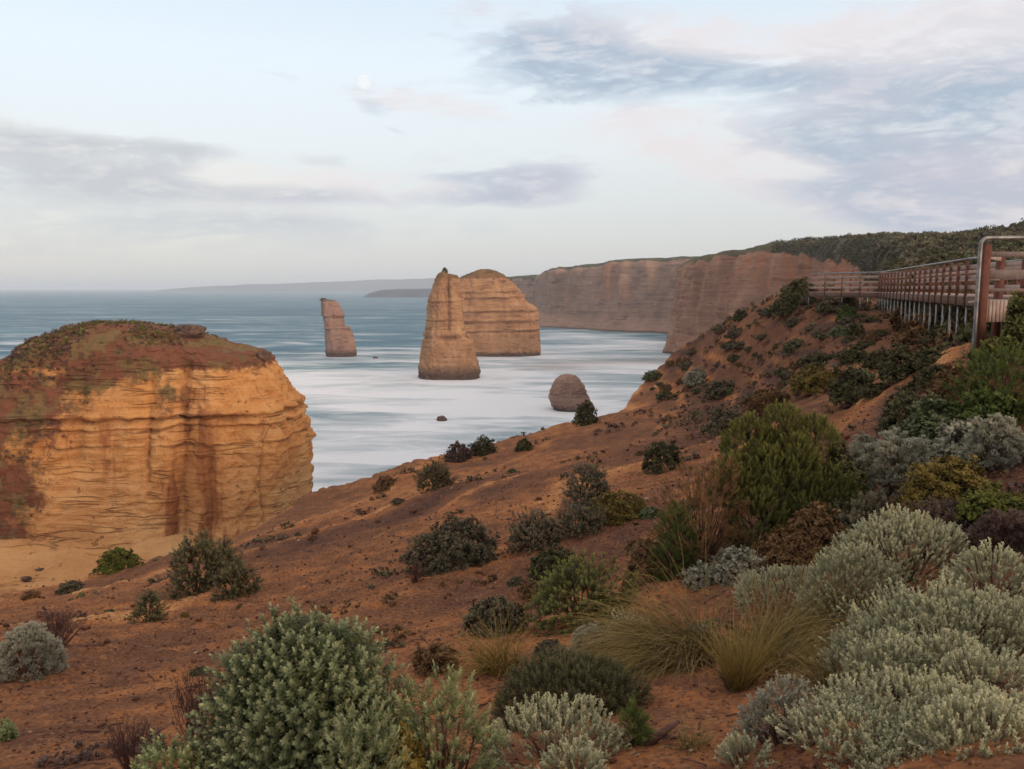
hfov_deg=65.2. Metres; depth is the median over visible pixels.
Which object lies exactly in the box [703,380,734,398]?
shrub
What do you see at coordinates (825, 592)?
grass tussock
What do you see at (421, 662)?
shrub
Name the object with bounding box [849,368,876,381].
shrub
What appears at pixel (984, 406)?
shrub
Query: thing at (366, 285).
hills
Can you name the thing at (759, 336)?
shrub
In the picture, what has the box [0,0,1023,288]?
sky
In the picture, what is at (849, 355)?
shrub
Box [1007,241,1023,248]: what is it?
shrub
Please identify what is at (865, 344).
shrub
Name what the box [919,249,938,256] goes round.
shrub
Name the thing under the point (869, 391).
shrub
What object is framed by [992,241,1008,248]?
shrub
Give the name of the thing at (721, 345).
shrub
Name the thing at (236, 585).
shrub
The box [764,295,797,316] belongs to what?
shrub
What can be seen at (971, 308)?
shrub
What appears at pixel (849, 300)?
shrub
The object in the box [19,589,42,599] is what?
shrub
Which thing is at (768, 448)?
heath bush
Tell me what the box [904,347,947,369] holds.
shrub
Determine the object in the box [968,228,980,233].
shrub
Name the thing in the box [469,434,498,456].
shrub
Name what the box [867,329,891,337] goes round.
shrub
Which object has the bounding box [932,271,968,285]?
shrub
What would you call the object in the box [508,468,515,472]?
shrub
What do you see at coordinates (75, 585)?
shrub
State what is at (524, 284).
cliff
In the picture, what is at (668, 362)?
shrub
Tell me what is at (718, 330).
shrub
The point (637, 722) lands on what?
shrub
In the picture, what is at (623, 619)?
grey herb
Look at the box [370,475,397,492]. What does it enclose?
shrub
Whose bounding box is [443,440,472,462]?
shrub
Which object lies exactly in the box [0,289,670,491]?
sea
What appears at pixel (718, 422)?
shrub
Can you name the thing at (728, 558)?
grey herb
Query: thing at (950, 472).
shrub
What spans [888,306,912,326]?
shrub
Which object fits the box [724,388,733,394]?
shrub
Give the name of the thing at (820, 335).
shrub
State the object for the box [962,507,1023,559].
shrub
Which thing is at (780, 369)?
shrub
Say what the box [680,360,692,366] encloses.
shrub
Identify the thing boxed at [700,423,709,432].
shrub
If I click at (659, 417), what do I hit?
undergrowth
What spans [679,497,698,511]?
shrub
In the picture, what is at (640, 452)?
shrub
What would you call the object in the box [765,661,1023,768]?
cushion bush
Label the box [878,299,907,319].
shrub
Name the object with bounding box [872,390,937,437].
shrub
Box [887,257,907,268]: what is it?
shrub
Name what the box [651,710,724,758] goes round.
grass tussock
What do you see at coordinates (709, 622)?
shrub
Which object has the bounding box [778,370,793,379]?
shrub
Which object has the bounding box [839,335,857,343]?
shrub
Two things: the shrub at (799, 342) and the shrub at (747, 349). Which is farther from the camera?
the shrub at (747, 349)
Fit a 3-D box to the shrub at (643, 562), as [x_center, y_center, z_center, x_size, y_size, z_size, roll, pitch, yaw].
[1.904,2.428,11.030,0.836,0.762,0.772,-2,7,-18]
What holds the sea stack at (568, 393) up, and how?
in the sea
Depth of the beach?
114.33 m
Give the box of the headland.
[364,289,430,296]
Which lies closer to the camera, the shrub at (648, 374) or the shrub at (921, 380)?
the shrub at (921, 380)
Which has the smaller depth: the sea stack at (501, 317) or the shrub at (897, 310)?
the shrub at (897, 310)
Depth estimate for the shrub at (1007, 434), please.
10.35 m
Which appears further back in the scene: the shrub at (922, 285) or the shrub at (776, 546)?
the shrub at (922, 285)
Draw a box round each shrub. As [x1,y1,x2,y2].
[0,717,19,741]
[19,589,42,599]
[21,606,90,645]
[54,579,87,595]
[88,546,144,575]
[105,710,156,768]
[125,588,170,623]
[161,526,232,599]
[166,652,224,759]
[180,612,189,617]
[189,665,208,676]
[202,536,238,569]
[210,549,264,600]
[210,597,219,601]
[282,614,313,633]
[308,535,316,540]
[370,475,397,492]
[381,721,427,768]
[390,497,404,504]
[401,559,426,582]
[403,515,504,576]
[411,640,461,676]
[412,456,455,492]
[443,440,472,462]
[461,593,528,638]
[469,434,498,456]
[498,504,568,555]
[506,576,524,586]
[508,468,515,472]
[514,438,533,451]
[514,547,641,635]
[516,579,546,601]
[526,543,580,579]
[532,639,565,658]
[548,494,609,539]
[560,453,613,507]
[570,400,600,426]
[584,489,649,525]
[617,696,656,748]
[622,531,678,588]
[622,537,650,551]
[636,450,643,455]
[636,506,660,519]
[641,369,659,381]
[641,440,684,474]
[650,372,662,380]
[655,382,663,386]
[655,389,672,400]
[659,383,670,390]
[665,360,674,364]
[673,356,690,366]
[675,378,682,384]
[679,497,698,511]
[679,553,712,571]
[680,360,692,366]
[682,365,707,387]
[685,349,696,355]
[690,387,703,393]
[697,618,723,627]
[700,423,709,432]
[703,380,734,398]
[703,408,744,436]
[709,323,725,330]
[714,328,724,333]
[719,340,734,349]
[723,327,742,339]
[724,340,745,349]
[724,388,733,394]
[726,354,740,362]
[731,307,747,321]
[739,383,790,417]
[742,346,751,351]
[744,523,832,572]
[754,334,765,339]
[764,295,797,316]
[773,366,787,375]
[776,380,785,386]
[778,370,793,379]
[779,276,819,300]
[781,501,852,559]
[782,337,803,347]
[782,344,799,353]
[784,316,800,327]
[784,362,839,395]
[785,372,797,379]
[786,359,800,370]
[792,309,800,314]
[796,350,834,368]
[798,295,816,304]
[804,326,813,331]
[812,331,828,339]
[815,294,843,315]
[821,439,870,520]
[823,486,904,543]
[825,362,873,405]
[828,325,847,336]
[834,303,857,321]
[836,315,855,324]
[838,297,863,303]
[838,343,866,364]
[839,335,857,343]
[843,321,865,337]
[843,431,882,461]
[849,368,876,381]
[852,340,876,348]
[852,382,885,398]
[855,312,867,318]
[855,427,943,499]
[856,331,881,342]
[859,345,889,369]
[862,314,880,322]
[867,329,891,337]
[870,300,890,309]
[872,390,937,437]
[873,283,908,291]
[874,342,917,386]
[876,382,890,390]
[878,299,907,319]
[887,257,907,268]
[887,304,938,330]
[887,389,982,447]
[888,301,922,319]
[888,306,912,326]
[890,318,937,344]
[891,455,999,516]
[893,382,921,395]
[896,307,946,338]
[898,494,973,538]
[903,267,921,271]
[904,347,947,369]
[905,365,945,392]
[906,302,948,320]
[907,282,944,291]
[912,303,952,317]
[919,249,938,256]
[921,310,973,348]
[921,362,948,374]
[922,249,939,258]
[922,363,969,401]
[924,418,998,462]
[926,254,954,265]
[927,317,973,348]
[930,338,970,350]
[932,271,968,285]
[932,305,964,326]
[939,331,1023,418]
[944,284,974,293]
[945,379,1023,430]
[949,251,967,257]
[950,234,970,240]
[952,306,973,314]
[952,320,1003,345]
[953,256,968,263]
[954,479,1023,522]
[957,413,1023,470]
[962,256,995,265]
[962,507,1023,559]
[963,251,977,256]
[965,241,978,247]
[967,335,1009,376]
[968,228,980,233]
[973,228,1002,240]
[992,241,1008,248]
[994,289,1023,349]
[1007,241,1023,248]
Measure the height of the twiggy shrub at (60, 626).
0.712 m
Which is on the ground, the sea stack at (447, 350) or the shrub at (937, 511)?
the shrub at (937, 511)
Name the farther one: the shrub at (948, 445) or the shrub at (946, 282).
the shrub at (946, 282)
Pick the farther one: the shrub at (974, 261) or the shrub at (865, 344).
the shrub at (974, 261)
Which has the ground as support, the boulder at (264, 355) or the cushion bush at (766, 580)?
the cushion bush at (766, 580)
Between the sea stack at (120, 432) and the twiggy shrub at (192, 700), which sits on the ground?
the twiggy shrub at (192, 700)
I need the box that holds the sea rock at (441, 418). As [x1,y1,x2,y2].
[436,415,446,420]
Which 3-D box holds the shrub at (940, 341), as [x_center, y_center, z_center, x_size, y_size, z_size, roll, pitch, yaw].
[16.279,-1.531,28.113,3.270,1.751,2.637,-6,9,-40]
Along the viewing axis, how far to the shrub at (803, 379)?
28.46 m
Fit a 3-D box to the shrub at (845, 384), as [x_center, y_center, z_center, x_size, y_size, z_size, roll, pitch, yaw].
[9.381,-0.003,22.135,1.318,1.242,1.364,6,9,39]
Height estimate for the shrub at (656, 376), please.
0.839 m
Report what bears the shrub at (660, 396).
on the ground
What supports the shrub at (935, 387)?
on the ground
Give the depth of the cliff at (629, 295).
807.51 m
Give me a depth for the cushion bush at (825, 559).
7.38 m
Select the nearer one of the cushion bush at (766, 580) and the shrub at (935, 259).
the cushion bush at (766, 580)
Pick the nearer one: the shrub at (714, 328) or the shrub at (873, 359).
the shrub at (873, 359)
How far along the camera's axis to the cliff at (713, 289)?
448.52 m
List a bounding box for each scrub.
[769,231,995,284]
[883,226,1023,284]
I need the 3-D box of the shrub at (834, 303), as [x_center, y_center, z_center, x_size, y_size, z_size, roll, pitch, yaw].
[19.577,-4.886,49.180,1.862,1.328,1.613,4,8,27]
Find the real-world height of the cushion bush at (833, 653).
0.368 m
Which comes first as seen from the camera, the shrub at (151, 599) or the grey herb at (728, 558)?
the grey herb at (728, 558)
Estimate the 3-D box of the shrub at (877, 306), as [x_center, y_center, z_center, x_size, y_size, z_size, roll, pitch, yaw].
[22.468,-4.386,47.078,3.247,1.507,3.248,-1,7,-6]
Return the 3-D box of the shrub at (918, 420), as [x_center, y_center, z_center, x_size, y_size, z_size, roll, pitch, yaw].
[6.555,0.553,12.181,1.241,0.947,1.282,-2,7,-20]
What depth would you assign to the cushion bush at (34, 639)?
9.78 m
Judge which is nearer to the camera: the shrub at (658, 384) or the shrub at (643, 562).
the shrub at (643, 562)
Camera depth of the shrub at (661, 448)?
22.32 m
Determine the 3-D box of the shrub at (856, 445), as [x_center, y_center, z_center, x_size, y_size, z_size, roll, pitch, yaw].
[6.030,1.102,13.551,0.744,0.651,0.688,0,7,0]
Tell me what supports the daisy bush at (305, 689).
on the ground
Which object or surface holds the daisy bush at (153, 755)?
on the ground
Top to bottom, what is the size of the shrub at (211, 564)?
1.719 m
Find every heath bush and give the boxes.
[645,452,759,571]
[645,497,703,582]
[706,398,867,547]
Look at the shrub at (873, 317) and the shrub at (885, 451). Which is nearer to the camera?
the shrub at (885, 451)
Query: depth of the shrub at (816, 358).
36.28 m
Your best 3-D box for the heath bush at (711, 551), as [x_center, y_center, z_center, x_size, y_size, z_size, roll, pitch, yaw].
[2.641,1.729,11.010,1.667,1.734,1.456,0,7,0]
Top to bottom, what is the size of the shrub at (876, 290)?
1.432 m
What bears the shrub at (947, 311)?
on the ground
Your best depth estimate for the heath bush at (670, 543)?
10.64 m
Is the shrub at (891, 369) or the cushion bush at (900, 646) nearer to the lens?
the cushion bush at (900, 646)
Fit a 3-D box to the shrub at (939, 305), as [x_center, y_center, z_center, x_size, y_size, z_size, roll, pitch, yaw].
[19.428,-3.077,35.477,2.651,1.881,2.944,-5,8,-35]
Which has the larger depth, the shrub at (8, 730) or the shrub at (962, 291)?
the shrub at (962, 291)
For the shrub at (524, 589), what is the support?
on the ground
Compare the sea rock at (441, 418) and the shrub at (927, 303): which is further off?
the sea rock at (441, 418)
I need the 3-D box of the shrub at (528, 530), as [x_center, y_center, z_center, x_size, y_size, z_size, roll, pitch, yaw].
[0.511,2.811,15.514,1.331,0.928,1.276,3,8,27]
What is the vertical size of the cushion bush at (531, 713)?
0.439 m
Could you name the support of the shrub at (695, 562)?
on the ground
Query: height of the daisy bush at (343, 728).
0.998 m
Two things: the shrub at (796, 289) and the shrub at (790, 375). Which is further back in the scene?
the shrub at (796, 289)
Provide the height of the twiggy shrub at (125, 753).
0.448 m
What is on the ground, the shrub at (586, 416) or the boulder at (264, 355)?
the shrub at (586, 416)
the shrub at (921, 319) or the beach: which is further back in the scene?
the beach
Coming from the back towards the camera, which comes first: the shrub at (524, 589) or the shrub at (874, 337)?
the shrub at (874, 337)
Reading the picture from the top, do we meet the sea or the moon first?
the moon
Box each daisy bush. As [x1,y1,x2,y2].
[129,721,212,768]
[184,596,432,768]
[318,700,412,768]
[371,660,507,768]
[488,646,655,731]
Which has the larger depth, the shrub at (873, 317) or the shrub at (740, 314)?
the shrub at (740, 314)
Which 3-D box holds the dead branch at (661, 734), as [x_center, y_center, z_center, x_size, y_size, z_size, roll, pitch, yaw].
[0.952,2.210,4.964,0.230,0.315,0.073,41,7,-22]
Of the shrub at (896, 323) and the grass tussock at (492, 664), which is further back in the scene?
the shrub at (896, 323)
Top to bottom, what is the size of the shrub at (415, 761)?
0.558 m
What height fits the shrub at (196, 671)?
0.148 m
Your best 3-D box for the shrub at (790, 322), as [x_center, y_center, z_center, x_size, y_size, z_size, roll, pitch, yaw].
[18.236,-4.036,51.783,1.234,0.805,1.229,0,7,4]
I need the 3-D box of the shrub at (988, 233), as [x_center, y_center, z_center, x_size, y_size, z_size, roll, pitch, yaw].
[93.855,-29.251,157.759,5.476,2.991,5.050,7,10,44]
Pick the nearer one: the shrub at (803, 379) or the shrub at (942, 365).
the shrub at (942, 365)
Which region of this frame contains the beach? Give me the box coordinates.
[0,534,195,594]
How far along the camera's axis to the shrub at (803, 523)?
9.99 m
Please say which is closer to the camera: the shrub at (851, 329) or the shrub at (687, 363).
the shrub at (851, 329)
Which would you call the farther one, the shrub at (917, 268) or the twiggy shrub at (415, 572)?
the shrub at (917, 268)
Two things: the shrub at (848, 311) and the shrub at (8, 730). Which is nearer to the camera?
the shrub at (8, 730)
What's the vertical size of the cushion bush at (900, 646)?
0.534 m
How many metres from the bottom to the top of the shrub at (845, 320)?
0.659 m
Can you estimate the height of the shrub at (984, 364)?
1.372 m
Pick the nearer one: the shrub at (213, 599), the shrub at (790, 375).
the shrub at (213, 599)
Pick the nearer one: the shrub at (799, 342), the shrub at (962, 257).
the shrub at (799, 342)
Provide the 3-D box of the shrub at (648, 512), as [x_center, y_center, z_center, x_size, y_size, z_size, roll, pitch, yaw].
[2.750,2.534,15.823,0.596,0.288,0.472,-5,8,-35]
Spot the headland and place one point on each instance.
(405, 293)
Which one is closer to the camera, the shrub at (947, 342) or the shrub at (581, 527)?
the shrub at (581, 527)
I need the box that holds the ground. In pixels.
[0,230,1023,768]
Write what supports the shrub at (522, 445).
on the ground
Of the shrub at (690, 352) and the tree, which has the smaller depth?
the shrub at (690, 352)
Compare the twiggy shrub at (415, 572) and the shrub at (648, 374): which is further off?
the shrub at (648, 374)
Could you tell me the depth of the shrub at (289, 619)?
11.52 m
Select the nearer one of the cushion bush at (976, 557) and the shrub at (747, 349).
the cushion bush at (976, 557)
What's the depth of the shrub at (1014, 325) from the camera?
12.77 m
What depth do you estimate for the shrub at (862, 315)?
44.88 m
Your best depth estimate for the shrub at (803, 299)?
52.99 m
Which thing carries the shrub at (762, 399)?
on the ground
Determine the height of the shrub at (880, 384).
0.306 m
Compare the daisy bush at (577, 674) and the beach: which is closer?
the daisy bush at (577, 674)
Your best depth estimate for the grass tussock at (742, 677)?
6.09 m
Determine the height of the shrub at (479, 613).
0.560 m
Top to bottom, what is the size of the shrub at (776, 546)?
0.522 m
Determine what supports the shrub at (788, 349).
on the ground
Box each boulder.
[173,324,206,337]
[256,350,271,361]
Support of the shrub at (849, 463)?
on the ground
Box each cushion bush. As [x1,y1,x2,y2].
[0,620,69,682]
[475,691,638,768]
[534,735,608,768]
[713,729,778,768]
[730,670,821,754]
[732,563,840,617]
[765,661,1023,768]
[790,540,910,634]
[810,565,1023,690]
[822,635,894,680]
[823,503,978,597]
[833,626,950,705]
[896,628,1004,696]
[900,687,1023,761]
[921,640,1023,708]
[944,537,1023,607]
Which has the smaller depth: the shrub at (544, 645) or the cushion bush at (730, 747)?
the cushion bush at (730, 747)
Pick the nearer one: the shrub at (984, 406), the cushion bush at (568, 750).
the cushion bush at (568, 750)
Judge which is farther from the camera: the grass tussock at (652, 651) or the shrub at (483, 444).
the shrub at (483, 444)
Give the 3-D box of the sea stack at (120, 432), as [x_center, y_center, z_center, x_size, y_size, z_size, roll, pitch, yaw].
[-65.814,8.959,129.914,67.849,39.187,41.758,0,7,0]
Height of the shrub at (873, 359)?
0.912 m
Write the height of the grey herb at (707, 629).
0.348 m
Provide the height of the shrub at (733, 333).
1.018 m
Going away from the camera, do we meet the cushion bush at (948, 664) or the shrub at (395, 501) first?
the cushion bush at (948, 664)
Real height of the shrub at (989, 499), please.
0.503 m
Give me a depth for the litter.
6.93 m
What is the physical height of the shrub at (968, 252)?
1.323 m
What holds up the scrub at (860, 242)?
on the cliff at (713, 289)
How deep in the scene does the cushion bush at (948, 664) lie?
4.77 m
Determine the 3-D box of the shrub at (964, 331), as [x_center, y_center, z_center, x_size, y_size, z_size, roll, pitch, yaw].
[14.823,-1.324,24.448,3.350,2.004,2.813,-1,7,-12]
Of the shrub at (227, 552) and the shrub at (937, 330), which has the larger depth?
the shrub at (937, 330)
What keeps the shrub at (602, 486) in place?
on the ground
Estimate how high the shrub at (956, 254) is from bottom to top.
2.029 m
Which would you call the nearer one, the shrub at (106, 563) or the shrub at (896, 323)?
the shrub at (106, 563)
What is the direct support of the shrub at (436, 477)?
on the ground
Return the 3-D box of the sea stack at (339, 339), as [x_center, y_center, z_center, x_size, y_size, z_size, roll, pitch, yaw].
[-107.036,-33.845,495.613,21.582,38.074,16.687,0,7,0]
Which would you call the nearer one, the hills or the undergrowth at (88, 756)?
the undergrowth at (88, 756)
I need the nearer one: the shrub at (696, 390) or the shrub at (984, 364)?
the shrub at (984, 364)
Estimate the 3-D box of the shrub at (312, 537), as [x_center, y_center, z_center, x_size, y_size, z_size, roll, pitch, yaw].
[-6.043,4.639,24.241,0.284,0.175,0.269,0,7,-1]
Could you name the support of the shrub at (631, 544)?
on the ground
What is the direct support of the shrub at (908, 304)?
on the ground
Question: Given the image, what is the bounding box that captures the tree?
[1017,218,1023,226]
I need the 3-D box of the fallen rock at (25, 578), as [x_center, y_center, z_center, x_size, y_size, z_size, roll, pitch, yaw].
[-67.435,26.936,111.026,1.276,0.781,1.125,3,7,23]
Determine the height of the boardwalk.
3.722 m
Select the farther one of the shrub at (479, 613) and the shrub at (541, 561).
the shrub at (541, 561)
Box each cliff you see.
[508,275,537,304]
[534,256,700,333]
[662,235,946,353]
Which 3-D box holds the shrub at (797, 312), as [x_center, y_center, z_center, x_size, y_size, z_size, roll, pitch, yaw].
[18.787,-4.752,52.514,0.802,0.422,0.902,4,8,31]
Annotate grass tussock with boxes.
[428,599,548,684]
[530,528,806,688]
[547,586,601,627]
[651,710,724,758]
[679,527,882,660]
[679,581,839,688]
[682,600,808,695]
[763,630,883,698]
[765,540,921,636]
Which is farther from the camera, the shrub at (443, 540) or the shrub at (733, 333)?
the shrub at (733, 333)
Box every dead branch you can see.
[642,720,681,745]
[751,712,792,741]
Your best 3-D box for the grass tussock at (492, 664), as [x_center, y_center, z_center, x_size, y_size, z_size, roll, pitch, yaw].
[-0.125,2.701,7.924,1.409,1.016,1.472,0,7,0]
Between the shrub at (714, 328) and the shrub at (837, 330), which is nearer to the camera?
the shrub at (837, 330)
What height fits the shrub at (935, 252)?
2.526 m
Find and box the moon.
[358,74,370,88]
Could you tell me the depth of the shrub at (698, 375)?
58.62 m
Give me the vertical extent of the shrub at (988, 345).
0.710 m
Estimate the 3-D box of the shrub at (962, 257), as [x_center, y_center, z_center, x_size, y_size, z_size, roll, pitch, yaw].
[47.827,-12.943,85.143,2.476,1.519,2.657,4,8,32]
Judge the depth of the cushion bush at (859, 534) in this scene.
7.71 m
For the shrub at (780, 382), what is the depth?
40.16 m
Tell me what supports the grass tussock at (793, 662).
on the ground
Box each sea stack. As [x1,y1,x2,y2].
[0,319,315,548]
[321,299,356,356]
[418,271,480,379]
[459,269,540,356]
[548,374,594,411]
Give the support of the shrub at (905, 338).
on the ground
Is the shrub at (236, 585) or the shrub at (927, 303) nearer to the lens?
the shrub at (236, 585)
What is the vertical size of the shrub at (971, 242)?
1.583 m
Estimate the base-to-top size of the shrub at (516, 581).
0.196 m
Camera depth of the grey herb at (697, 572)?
10.11 m
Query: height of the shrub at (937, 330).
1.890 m
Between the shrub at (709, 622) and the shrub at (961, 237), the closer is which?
the shrub at (709, 622)
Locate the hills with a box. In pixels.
[154,278,434,291]
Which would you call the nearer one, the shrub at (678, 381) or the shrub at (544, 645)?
the shrub at (544, 645)
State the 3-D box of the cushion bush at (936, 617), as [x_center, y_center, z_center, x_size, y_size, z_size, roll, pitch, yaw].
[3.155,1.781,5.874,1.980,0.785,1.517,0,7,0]
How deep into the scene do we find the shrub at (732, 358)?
56.26 m
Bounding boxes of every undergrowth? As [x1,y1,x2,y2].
[13,281,1023,655]
[34,280,1023,767]
[67,281,1013,600]
[174,280,1022,696]
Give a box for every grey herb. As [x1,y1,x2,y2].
[566,620,615,654]
[606,606,649,640]
[677,560,723,590]
[685,623,718,650]
[709,544,767,586]
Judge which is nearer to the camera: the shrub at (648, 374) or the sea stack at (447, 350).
the shrub at (648, 374)
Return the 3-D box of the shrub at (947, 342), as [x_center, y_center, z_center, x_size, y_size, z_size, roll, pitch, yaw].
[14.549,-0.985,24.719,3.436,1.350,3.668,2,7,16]
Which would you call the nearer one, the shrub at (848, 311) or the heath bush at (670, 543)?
the heath bush at (670, 543)
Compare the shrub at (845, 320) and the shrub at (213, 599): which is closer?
the shrub at (213, 599)
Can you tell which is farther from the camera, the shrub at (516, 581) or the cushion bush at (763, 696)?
the shrub at (516, 581)
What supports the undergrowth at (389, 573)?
on the ground
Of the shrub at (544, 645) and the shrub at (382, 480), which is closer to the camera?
the shrub at (544, 645)
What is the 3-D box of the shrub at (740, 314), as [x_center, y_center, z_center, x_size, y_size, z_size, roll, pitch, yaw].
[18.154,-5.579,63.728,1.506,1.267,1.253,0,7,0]
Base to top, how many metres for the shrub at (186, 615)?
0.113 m
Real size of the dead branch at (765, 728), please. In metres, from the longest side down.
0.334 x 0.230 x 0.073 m
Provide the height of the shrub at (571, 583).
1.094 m
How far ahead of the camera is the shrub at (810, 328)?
47.22 m
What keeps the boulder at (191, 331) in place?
on the sea stack at (120, 432)
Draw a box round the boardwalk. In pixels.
[807,236,1023,350]
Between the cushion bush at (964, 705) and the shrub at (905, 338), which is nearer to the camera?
the cushion bush at (964, 705)
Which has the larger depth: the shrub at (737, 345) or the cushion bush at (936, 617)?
the shrub at (737, 345)
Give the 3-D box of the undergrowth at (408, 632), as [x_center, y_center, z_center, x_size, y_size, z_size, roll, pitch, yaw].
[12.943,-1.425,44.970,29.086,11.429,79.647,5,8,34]
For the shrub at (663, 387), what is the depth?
63.91 m
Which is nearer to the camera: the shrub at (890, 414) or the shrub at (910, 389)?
the shrub at (890, 414)
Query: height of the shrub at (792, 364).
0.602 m
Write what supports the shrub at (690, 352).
on the ground
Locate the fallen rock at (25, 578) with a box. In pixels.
[20,576,31,581]
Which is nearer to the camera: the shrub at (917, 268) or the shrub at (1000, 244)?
the shrub at (917, 268)
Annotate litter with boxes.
[50,431,1023,768]
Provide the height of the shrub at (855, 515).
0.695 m
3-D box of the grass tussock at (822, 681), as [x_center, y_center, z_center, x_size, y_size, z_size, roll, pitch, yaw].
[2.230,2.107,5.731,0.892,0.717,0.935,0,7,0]
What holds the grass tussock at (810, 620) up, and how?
on the ground
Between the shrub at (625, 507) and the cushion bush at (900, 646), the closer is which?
the cushion bush at (900, 646)
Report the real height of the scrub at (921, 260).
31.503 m
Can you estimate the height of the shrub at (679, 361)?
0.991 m
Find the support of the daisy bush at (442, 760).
on the ground
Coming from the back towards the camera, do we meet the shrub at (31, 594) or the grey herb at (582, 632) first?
the shrub at (31, 594)
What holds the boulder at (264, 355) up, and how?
on the sea stack at (120, 432)

